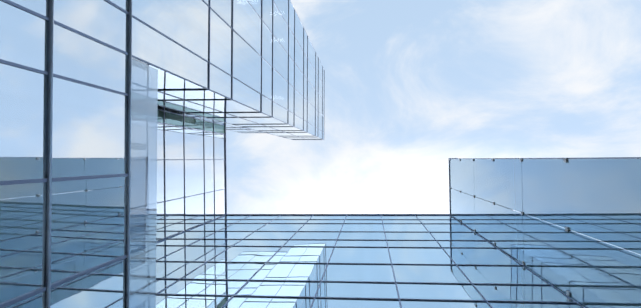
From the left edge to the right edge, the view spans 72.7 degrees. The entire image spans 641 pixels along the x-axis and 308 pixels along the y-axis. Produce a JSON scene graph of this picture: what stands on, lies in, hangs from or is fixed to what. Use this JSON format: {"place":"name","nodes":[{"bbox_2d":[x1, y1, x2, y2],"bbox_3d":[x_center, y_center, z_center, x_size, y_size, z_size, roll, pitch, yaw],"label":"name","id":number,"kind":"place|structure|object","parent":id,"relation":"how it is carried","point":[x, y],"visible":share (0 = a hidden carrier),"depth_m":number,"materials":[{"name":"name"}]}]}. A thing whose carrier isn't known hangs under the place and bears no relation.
{"place":"outdoors","nodes":[
{"label":"outdoors","id":0,"kind":"place"},
{"bbox_2d":[156,106,225,240],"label":"glass pane","id":1,"kind":"structure","parent":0,"point":[195,142],"depth_m":14.08,"materials":[{"name":"blue glass"}]},
{"bbox_2d":[157,110,224,133],"bbox_3d":[-4.574,-1.063,11.668,0.001,12.240,0.360,-1,-91,6],"label":"teal bay glass","id":2,"kind":"object","parent":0,"point":[175,119],"visible":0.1,"depth_m":14.18,"materials":[{"name":"teal glass"}]},
{"bbox_2d":[156,107,623,307],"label":"building frames","id":3,"kind":"structure","parent":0,"point":[334,246],"depth_m":10.81,"materials":[{"name":"black metal"}]},
{"bbox_2d":[156,215,640,307],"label":"glass facade","id":4,"kind":"structure","parent":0,"point":[242,251],"depth_m":8.85,"materials":[{"name":"blue glass"}]},
{"bbox_2d":[226,0,640,213],"label":"sky","id":5,"kind":"structure","parent":0,"point":[412,87],"materials":[{"name":"blue"}]},
{"bbox_2d":[449,158,457,210],"bbox_3d":[5.097,1.251,16.670,0.335,0.060,2.190,-1,-91,6],"label":"wall edge","id":6,"kind":"object","parent":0,"point":[449,182],"visible":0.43,"depth_m":16.66,"materials":[{"name":"grey metal"}]},
{"bbox_2d":[449,157,640,212],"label":"wall edge trim","id":7,"kind":"structure","parent":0,"point":[562,158],"depth_m":6.56,"materials":[{"name":"grey metal"}]},
{"bbox_2d":[450,159,640,307],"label":"glass wall","id":8,"kind":"structure","parent":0,"point":[598,199],"depth_m":6.87,"materials":[{"name":"blue glass"}]},
{"label":"ground","id":9,"kind":"structure","parent":0,"visible":0},
{"bbox_2d":[0,0,128,307],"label":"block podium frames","id":10,"kind":"structure","parent":9,"relation":"on","point":[35,292],"depth_m":4.31,"materials":[{"name":"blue metal"}]},
{"bbox_2d":[0,0,128,307],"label":"glass pane","id":11,"kind":"structure","parent":10,"relation":"attached to","point":[89,216],"depth_m":4.39,"materials":[{"name":"blue glass"}]},
{"bbox_2d":[45,0,131,307],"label":"window mullions","id":12,"kind":"object","parent":11,"relation":"attached to","point":[49,154],"depth_m":4.14,"materials":[{"name":"silver metal"}]},
{"bbox_2d":[129,59,157,307],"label":"glass panel","id":13,"kind":"object","parent":12,"relation":"on","point":[143,184],"visible":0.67,"depth_m":5.88,"materials":[{"name":"blue glass"}]},
{"bbox_3d":[-0.224,7.303,7.617,37.270,18.540,17.996,-1,-91,6],"label":"building","id":14,"kind":"object","parent":9,"relation":"on","visible":0},
{"bbox_2d":[449,158,571,296],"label":"glass fittings","id":15,"kind":"object","parent":14,"relation":"attached to","point":[565,160],"visible":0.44,"depth_m":8.74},
{"bbox_3d":[-4.256,-5.476,3.430,2.775,4.170,16.151,-1,-91,6],"label":"terrace slab","id":16,"kind":"object","parent":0,"visible":0},
{"bbox_2d":[118,0,324,139],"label":"block tower frames","id":17,"kind":"structure","parent":16,"relation":"on","point":[158,67],"depth_m":12.42,"materials":[{"name":"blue metal"}]},
{"bbox_2d":[132,0,323,139],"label":"glass facade","id":18,"kind":"structure","parent":16,"relation":"on","point":[184,23],"depth_m":10.59,"materials":[{"name":"blue glass"}]}
]}

